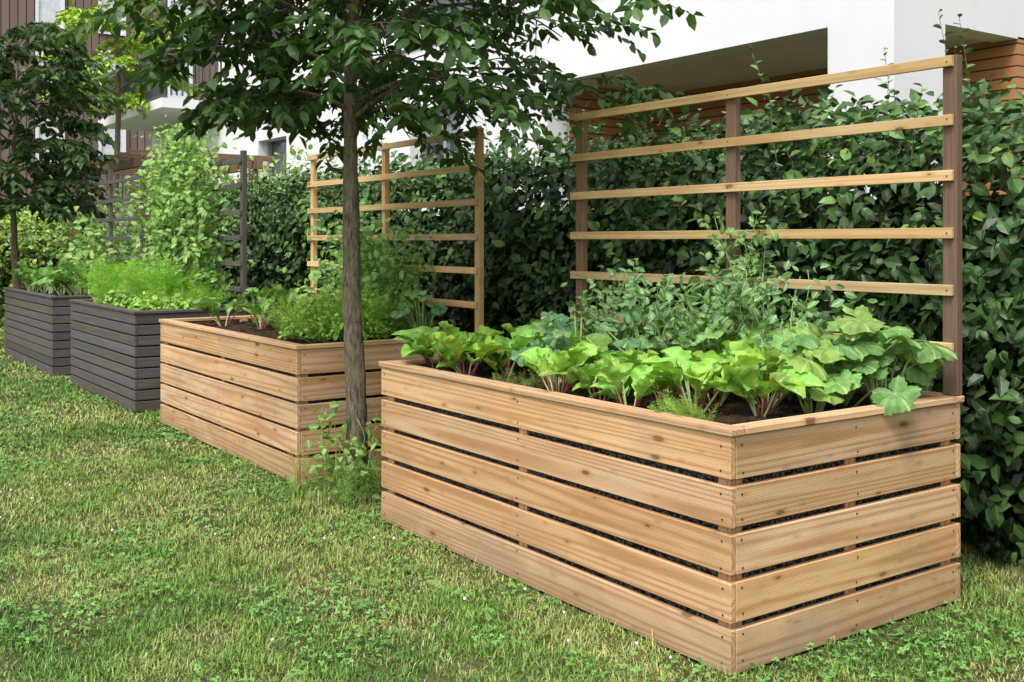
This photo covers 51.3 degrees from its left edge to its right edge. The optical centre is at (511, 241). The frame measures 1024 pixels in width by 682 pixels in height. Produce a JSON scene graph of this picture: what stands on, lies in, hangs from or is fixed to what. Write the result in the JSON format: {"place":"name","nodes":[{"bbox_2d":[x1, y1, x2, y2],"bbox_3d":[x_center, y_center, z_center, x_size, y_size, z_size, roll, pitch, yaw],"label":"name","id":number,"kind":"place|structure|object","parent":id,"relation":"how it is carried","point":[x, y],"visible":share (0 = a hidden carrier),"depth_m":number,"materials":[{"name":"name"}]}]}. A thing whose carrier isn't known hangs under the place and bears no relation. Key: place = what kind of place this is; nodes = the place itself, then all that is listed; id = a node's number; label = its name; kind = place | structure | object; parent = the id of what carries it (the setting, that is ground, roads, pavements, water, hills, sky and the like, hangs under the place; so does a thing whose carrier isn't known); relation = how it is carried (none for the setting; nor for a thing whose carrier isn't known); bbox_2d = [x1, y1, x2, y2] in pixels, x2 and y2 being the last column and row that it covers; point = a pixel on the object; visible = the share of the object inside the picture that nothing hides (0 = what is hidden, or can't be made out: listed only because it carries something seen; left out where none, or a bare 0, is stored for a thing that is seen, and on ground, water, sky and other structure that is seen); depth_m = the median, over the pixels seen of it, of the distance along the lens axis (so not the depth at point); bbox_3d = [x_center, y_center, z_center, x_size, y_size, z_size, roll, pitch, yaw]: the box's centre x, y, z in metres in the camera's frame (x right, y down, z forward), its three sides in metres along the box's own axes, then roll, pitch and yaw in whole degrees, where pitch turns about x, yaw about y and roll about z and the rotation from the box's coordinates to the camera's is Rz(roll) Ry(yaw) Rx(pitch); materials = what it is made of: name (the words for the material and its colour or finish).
{"place":"outdoors","nodes":[
{"label":"outdoors","id":0,"kind":"place"},
{"bbox_2d":[0,0,219,254],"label":"walls","id":1,"kind":"structure","parent":0,"point":[14,13],"depth_m":35.24,"materials":[{"name":"brown"}]},
{"bbox_2d":[35,0,221,233],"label":"window frames","id":2,"kind":"structure","parent":1,"relation":"attached to","point":[36,53],"depth_m":35.51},
{"bbox_2d":[39,0,190,229],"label":"window panes","id":3,"kind":"object","parent":2,"relation":"in","point":[48,9],"visible":0.07,"depth_m":34.82,"materials":[{"name":"grey glass"}]},
{"bbox_2d":[98,97,218,130],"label":"balcony slabs","id":4,"kind":"structure","parent":1,"relation":"attached to","point":[162,107],"depth_m":24.15,"materials":[{"name":"white concrete"}]},
{"bbox_2d":[0,325,1023,681],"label":"ground","id":5,"kind":"structure","parent":0,"point":[464,657],"depth_m":4.63,"materials":[{"name":"green plant"}]},
{"bbox_2d":[3,286,91,375],"bbox_3d":[-5.857,1.123,14.138,1.104,0.946,3.024,0,0,-35],"label":"raised garden bed","id":6,"kind":"object","parent":5,"relation":"on","point":[38,330],"visible":0.45,"depth_m":13.21,"materials":[{"name":"grey wood"}]},
{"bbox_2d":[10,206,125,295],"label":"bean plants","id":7,"kind":"object","parent":6,"relation":"on","point":[52,278],"visible":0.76,"depth_m":14.46,"materials":[{"name":"green plant"}]},
{"bbox_2d":[80,165,144,265],"bbox_3d":[-5.449,-0.152,14.439,0.069,1.601,3.038,0,0,-35],"label":"wooden trellis","id":8,"kind":"object","parent":6,"relation":"on","point":[110,201],"visible":0.37,"depth_m":14.32,"materials":[{"name":"grey wood"}]},
{"bbox_2d":[0,207,116,327],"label":"privet hedge","id":9,"kind":"object","parent":5,"relation":"on","point":[36,253],"visible":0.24,"depth_m":20.05,"materials":[{"name":"green plant"}]},
{"bbox_2d":[0,20,126,286],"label":"cherry tree","id":10,"kind":"object","parent":5,"relation":"on","point":[51,200],"visible":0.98,"depth_m":15.39,"materials":[{"name":"green plant"}]},
{"bbox_2d":[7,175,156,267],"bbox_3d":[-9.152,0.252,23.699,5.484,3.580,6.642,0,0,-35],"label":"garden shrub","id":11,"kind":"object","parent":5,"relation":"on","point":[126,249],"visible":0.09,"depth_m":22.31,"materials":[{"name":"green plant"}]},
{"bbox_2d":[25,0,203,262],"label":"maple tree","id":12,"kind":"object","parent":5,"relation":"on","point":[69,17],"visible":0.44,"depth_m":23.48,"materials":[{"name":"green plant"}]},
{"bbox_2d":[69,299,246,411],"bbox_3d":[-3.777,1.123,11.224,1.104,0.946,2.524,0,0,-35],"label":"raised garden bed","id":13,"kind":"object","parent":5,"relation":"on","point":[115,351],"visible":0.48,"depth_m":10.34,"materials":[{"name":"grey wood"}]},
{"bbox_2d":[73,249,233,310],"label":"dill plants","id":14,"kind":"object","parent":13,"relation":"on","point":[129,286],"visible":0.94,"depth_m":10.81,"materials":[{"name":"green plant"}]},
{"bbox_2d":[125,106,247,308],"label":"pea plants","id":15,"kind":"object","parent":13,"relation":"on","point":[175,200],"visible":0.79,"depth_m":11.09,"materials":[{"name":"green plant"}]},
{"bbox_2d":[163,150,246,306],"bbox_3d":[-3.370,-0.125,11.525,0.069,1.548,2.538,0,0,-35],"label":"wooden trellis","id":16,"kind":"object","parent":13,"relation":"on","point":[242,213],"visible":0.43,"depth_m":10.51,"materials":[{"name":"grey wood"}]},
{"bbox_2d":[69,149,274,263],"bbox_3d":[-6.157,0.115,18.539,2.300,2.970,5.200,0,0,-35],"label":"wooden pergola","id":17,"kind":"object","parent":5,"relation":"on","point":[131,162],"visible":0.29,"depth_m":17.00,"materials":[{"name":"brown wood"}]},
{"bbox_2d":[123,137,331,267],"bbox_3d":[-4.498,-0.116,17.341,3.316,3.250,5.755,0,0,-35],"label":"climbing shrub","id":18,"kind":"object","parent":5,"relation":"on","point":[251,157],"visible":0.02,"depth_m":17.00,"materials":[{"name":"green plant"}]},
{"bbox_2d":[159,314,471,483],"bbox_3d":[-1.641,1.138,8.558,1.484,0.916,2.924,0,0,-35],"label":"raised garden bed","id":19,"kind":"object","parent":5,"relation":"on","point":[243,387],"visible":0.52,"depth_m":7.53,"materials":[{"name":"brown wood"}]},
{"bbox_2d":[190,284,447,328],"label":"courgette plants","id":20,"kind":"object","parent":19,"relation":"on","point":[212,305],"visible":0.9,"depth_m":9.08,"materials":[{"name":"green plant"}]},
{"bbox_2d":[264,283,417,342],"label":"parsley plants","id":21,"kind":"object","parent":19,"relation":"on","point":[322,318],"visible":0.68,"depth_m":7.77,"materials":[{"name":"green plant"}]},
{"bbox_2d":[282,209,455,337],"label":"pea plants","id":22,"kind":"object","parent":19,"relation":"on","point":[373,263],"visible":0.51,"depth_m":8.41,"materials":[{"name":"green plant"}]},
{"bbox_2d":[307,127,483,331],"bbox_3d":[-1.078,-0.075,8.968,0.069,1.508,2.938,0,0,-35],"label":"wooden trellis","id":23,"kind":"object","parent":19,"relation":"on","point":[386,207],"visible":0.67,"depth_m":8.27,"materials":[{"name":"brown wood"}]},
{"bbox_2d":[0,411,671,658],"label":"clover flowers","id":24,"kind":"object","parent":5,"relation":"on","point":[464,598],"visible":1,"depth_m":5.66,"materials":[{"name":"white plant"}]},
{"bbox_2d":[286,401,387,511],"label":"weeds","id":25,"kind":"object","parent":5,"relation":"on","point":[350,476],"visible":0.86,"depth_m":6.59,"materials":[{"name":"green plant"}]},
{"bbox_2d":[56,0,703,490],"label":"hornbeam tree","id":26,"kind":"object","parent":5,"relation":"on","point":[278,98],"visible":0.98,"depth_m":6.49,"materials":[{"name":"green plant"}]},
{"bbox_2d":[152,0,1023,215],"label":"walls","id":27,"kind":"structure","parent":5,"relation":"on","point":[862,34],"depth_m":10.91,"materials":[{"name":"white paint"}]},
{"bbox_2d":[101,49,481,127],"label":"balcony railings","id":28,"kind":"object","parent":27,"relation":"attached to","point":[153,94],"visible":0.36,"depth_m":23.10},
{"bbox_2d":[290,9,538,84],"bbox_3d":[-2.791,-2.940,18.355,0.330,0.040,21.820,0,0,-35],"label":"parapet cap","id":29,"kind":"object","parent":27,"relation":"on","point":[404,51],"depth_m":14.93,"materials":[{"name":"metal"}]},
{"bbox_2d":[261,0,824,203],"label":"window glass","id":30,"kind":"object","parent":27,"relation":"attached to","point":[279,147],"visible":0.06,"depth_m":20.97,"materials":[{"name":"grey glass"}]},
{"bbox_2d":[267,109,827,202],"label":"window frames","id":31,"kind":"structure","parent":27,"relation":"attached to","point":[269,145],"depth_m":15.88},
{"bbox_2d":[581,34,984,93],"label":"soffit slab","id":32,"kind":"structure","parent":27,"relation":"attached to","point":[797,56],"depth_m":12.34,"materials":[{"name":"paint"}]},
{"bbox_2d":[569,38,1023,210],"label":"loggia cladding","id":33,"kind":"structure","parent":27,"relation":"attached to","point":[1002,60],"depth_m":12.96,"materials":[{"name":"brown wood"}]},
{"bbox_2d":[186,9,1023,570],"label":"beech hedge","id":34,"kind":"object","parent":5,"relation":"on","point":[528,257],"visible":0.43,"depth_m":6.55,"materials":[{"name":"green plant"}]},
{"bbox_2d":[379,356,963,675],"bbox_3d":[0.623,1.141,5.406,1.484,0.911,2.704,0,0,-35],"label":"raised garden bed","id":35,"kind":"object","parent":5,"relation":"on","point":[736,535],"visible":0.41,"depth_m":4.42,"materials":[{"name":"brown wood"}]},
{"bbox_2d":[492,368,719,420],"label":"carrot tops","id":36,"kind":"object","parent":35,"relation":"on","point":[680,410],"visible":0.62,"depth_m":4.30,"materials":[{"name":"green plant"}]},
{"bbox_2d":[391,317,826,416],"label":"chard plants","id":37,"kind":"object","parent":35,"relation":"on","point":[733,367],"visible":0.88,"depth_m":4.84,"materials":[{"name":"green plant"}]},
{"bbox_2d":[510,210,856,400],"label":"pea plants","id":38,"kind":"object","parent":35,"relation":"on","point":[700,326],"visible":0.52,"depth_m":5.49,"materials":[{"name":"green plant"}]},
{"bbox_2d":[570,54,961,395],"bbox_3d":[1.185,-0.074,5.817,0.069,1.516,2.718,0,0,-35],"label":"wooden trellis","id":39,"kind":"object","parent":35,"relation":"on","point":[949,233],"visible":0.75,"depth_m":5.30,"materials":[{"name":"brown wood"}]},
{"bbox_2d":[760,304,957,415],"bbox_3d":[1.466,0.521,4.719,0.994,0.467,0.780,0,0,-35],"label":"squash plant","id":40,"kind":"object","parent":35,"relation":"on","point":[861,343],"visible":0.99,"depth_m":4.58,"materials":[{"name":"green plant"}]}
]}

